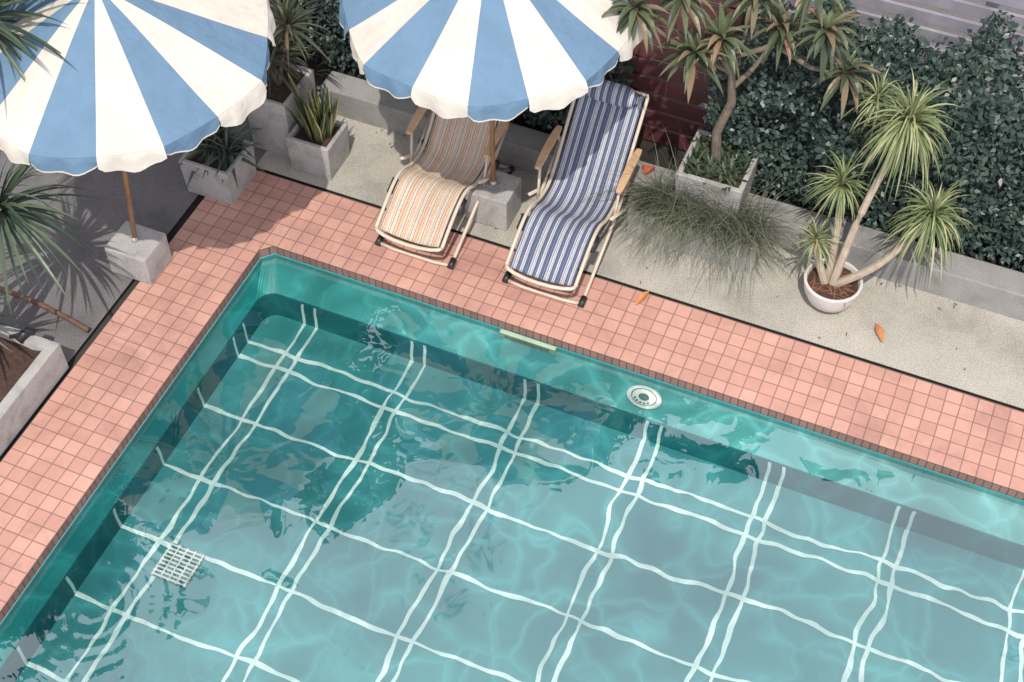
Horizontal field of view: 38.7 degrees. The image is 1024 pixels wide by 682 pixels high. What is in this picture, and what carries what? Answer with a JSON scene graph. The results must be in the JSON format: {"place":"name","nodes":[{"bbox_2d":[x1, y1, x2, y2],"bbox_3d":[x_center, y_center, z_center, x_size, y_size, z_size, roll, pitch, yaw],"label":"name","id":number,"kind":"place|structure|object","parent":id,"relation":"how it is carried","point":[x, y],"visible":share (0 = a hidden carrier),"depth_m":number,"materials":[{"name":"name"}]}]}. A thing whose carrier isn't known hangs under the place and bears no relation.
{"place":"outdoors","nodes":[
{"label":"outdoors","id":0,"kind":"place"},
{"bbox_2d":[9,326,35,343],"bbox_3d":[-3.021,-0.040,9.023,0.166,0.084,0.090,-28,57,-20],"label":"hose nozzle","id":1,"kind":"object","parent":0,"point":[21,336],"visible":1,"depth_m":9.01,"materials":[{"name":"plastic"}]},
{"bbox_2d":[0,0,1023,408],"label":"ground","id":2,"kind":"structure","parent":0,"point":[94,286],"depth_m":9.96,"materials":[{"name":"concrete"}]},
{"bbox_2d":[0,286,89,332],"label":"wooden stick","id":3,"kind":"object","parent":2,"relation":"on","point":[58,313],"visible":0.92,"depth_m":9.45,"materials":[{"name":"brown wood"}]},
{"bbox_2d":[0,0,102,455],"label":"trough planter","id":4,"kind":"object","parent":2,"relation":"on","point":[33,369],"visible":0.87,"depth_m":8.72,"materials":[{"name":"concrete"}]},
{"bbox_2d":[0,0,275,284],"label":"patio umbrella","id":5,"kind":"object","parent":2,"relation":"on","point":[142,76],"visible":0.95,"depth_m":7.96,"materials":[{"name":"blue fabric"}]},
{"bbox_2d":[0,254,1023,681],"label":"swimming pool","id":6,"kind":"structure","parent":2,"relation":"in","point":[966,536],"depth_m":8.92,"materials":[{"name":"teal liquid"}]},
{"bbox_2d":[151,542,205,588],"bbox_3d":[-2.018,1.355,8.823,0.240,0.020,0.240,18,54,14],"label":"drain grate","id":7,"kind":"object","parent":6,"relation":"on","point":[178,565],"visible":1,"depth_m":8.82,"materials":[{"name":"white plastic"}]},
{"bbox_2d":[0,170,1023,622],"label":"pool coping","id":8,"kind":"object","parent":6,"relation":"attached to","point":[66,450],"visible":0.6,"depth_m":9.25,"materials":[{"name":"pink tile"}]},
{"bbox_2d":[175,110,265,204],"bbox_3d":[-2.006,-1.333,10.014,0.796,0.595,0.704,18,54,14],"label":"agave planter","id":9,"kind":"object","parent":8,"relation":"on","point":[220,165],"visible":0.77,"depth_m":9.96,"materials":[{"name":"concrete"}]},
{"bbox_2d":[0,168,1023,461],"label":"drain channel","id":10,"kind":"object","parent":8,"relation":"on","point":[114,308],"depth_m":9.49,"materials":[{"name":"black metal"}]},
{"bbox_2d":[636,291,648,304],"bbox_3d":[0.854,-0.288,9.530,0.052,0.026,0.146,18,54,14],"label":"fallen leaf","id":11,"kind":"object","parent":8,"relation":"on","point":[642,296],"visible":1,"depth_m":9.53,"materials":[{"name":"orange plant"}]},
{"bbox_2d":[16,304,1023,681],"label":"pool floor lines","id":12,"kind":"object","parent":6,"relation":"on","point":[742,598],"visible":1,"depth_m":8.87,"materials":[{"name":"white tile"}]},
{"bbox_2d":[500,329,556,354],"bbox_3d":[0.102,0.007,9.458,0.390,0.057,0.033,18,54,14],"label":"pool skimmer","id":13,"kind":"object","parent":6,"relation":"on","point":[526,341],"visible":1,"depth_m":9.44,"materials":[{"name":"plastic"}]},
{"bbox_2d":[626,385,661,409],"bbox_3d":[0.838,0.355,9.244,0.236,0.094,0.124,18,54,14],"label":"pool inlet fitting","id":14,"kind":"object","parent":6,"relation":"on","point":[644,397],"visible":1,"depth_m":9.23,"materials":[{"name":"white plastic"}]},
{"bbox_2d":[257,115,1023,408],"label":"deck","id":15,"kind":"structure","parent":2,"relation":"on","point":[925,336],"depth_m":9.55,"materials":[{"name":"concrete"}]},
{"bbox_2d":[246,0,331,157],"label":"tall planter","id":16,"kind":"object","parent":15,"relation":"on","point":[272,116],"visible":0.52,"depth_m":10.06,"materials":[{"name":"concrete"}]},
{"bbox_2d":[283,73,349,179],"bbox_3d":[-1.341,-1.500,10.059,0.402,0.734,0.300,18,54,14],"label":"snake plant planter","id":17,"kind":"object","parent":15,"relation":"on","point":[317,139],"visible":1,"depth_m":10.08,"materials":[{"name":"concrete"}]},
{"bbox_2d":[374,94,514,269],"bbox_3d":[-0.438,-1.234,9.757,0.622,0.870,1.329,18,54,14],"label":"deck lounger","id":18,"kind":"object","parent":15,"relation":"on","point":[426,190],"visible":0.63,"depth_m":9.73,"materials":[{"name":"beige fabric"}]},
{"bbox_2d":[339,0,642,230],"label":"patio umbrella","id":19,"kind":"object","parent":15,"relation":"on","point":[481,60],"visible":0.94,"depth_m":8.24,"materials":[{"name":"blue fabric"}]},
{"bbox_2d":[502,78,648,307],"bbox_3d":[0.420,-0.974,9.550,0.622,0.870,1.329,18,54,14],"label":"deck lounger","id":20,"kind":"object","parent":15,"relation":"on","point":[556,227],"visible":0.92,"depth_m":9.61,"materials":[{"name":"blue fabric"}]},
{"bbox_2d":[376,129,965,369],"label":"leaf litter","id":21,"kind":"object","parent":15,"relation":"on","point":[763,254],"visible":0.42,"depth_m":9.63,"materials":[{"name":"brown plant"}]},
{"bbox_2d":[320,71,1023,320],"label":"planter curb","id":22,"kind":"structure","parent":15,"relation":"on","point":[987,286],"depth_m":9.67,"materials":[{"name":"concrete"}]},
{"bbox_2d":[642,164,654,174],"bbox_3d":[0.920,-1.171,9.954,0.093,0.028,0.096,18,54,14],"label":"fallen flower","id":23,"kind":"object","parent":22,"relation":"on","point":[645,170],"visible":0.83,"depth_m":9.95,"materials":[{"name":"orange plant"}]},
{"bbox_2d":[601,0,881,222],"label":"plumeria planter","id":24,"kind":"object","parent":22,"relation":"on","point":[705,147],"visible":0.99,"depth_m":8.66,"materials":[{"name":"concrete"}]},
{"bbox_2d":[567,121,827,310],"bbox_3d":[1.236,-0.894,9.523,1.840,0.949,1.225,18,54,14],"label":"grass planter","id":25,"kind":"object","parent":15,"relation":"on","point":[655,216],"visible":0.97,"depth_m":9.51,"materials":[{"name":"concrete"}]},
{"bbox_2d":[785,68,973,312],"bbox_3d":[2.353,-0.917,9.001,1.175,1.654,0.992,18,54,14],"label":"potted dracaena","id":26,"kind":"object","parent":15,"relation":"on","point":[836,285],"visible":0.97,"depth_m":8.91,"materials":[{"name":"plant"}]},
{"bbox_2d":[875,323,883,341],"bbox_3d":[2.353,-0.061,9.349,0.053,0.028,0.159,4,52,3],"label":"fallen leaf","id":27,"kind":"object","parent":15,"relation":"on","point":[879,330],"visible":1,"depth_m":9.34,"materials":[{"name":"orange plant"}]},
{"bbox_2d":[763,0,1023,107],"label":"slat fence","id":28,"kind":"object","parent":2,"relation":"on","point":[982,12],"visible":0.01,"depth_m":9.34,"materials":[{"name":"paint"}]},
{"bbox_2d":[273,34,1023,272],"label":"planting soil","id":29,"kind":"structure","parent":0,"point":[323,72],"depth_m":10.24,"materials":[{"name":"brown soil"}]},
{"bbox_2d":[269,0,655,137],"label":"hedge","id":30,"kind":"object","parent":29,"relation":"on","point":[336,44],"visible":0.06,"depth_m":10.44,"materials":[{"name":"green plant"}]},
{"bbox_2d":[604,0,743,150],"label":"brick wall","id":31,"kind":"structure","parent":29,"relation":"on","point":[680,132],"depth_m":9.84,"materials":[{"name":"red brick"}]},
{"bbox_2d":[699,0,1023,272],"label":"hedge","id":32,"kind":"object","parent":29,"relation":"on","point":[780,121],"visible":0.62,"depth_m":9.20,"materials":[{"name":"green plant"}]}
]}

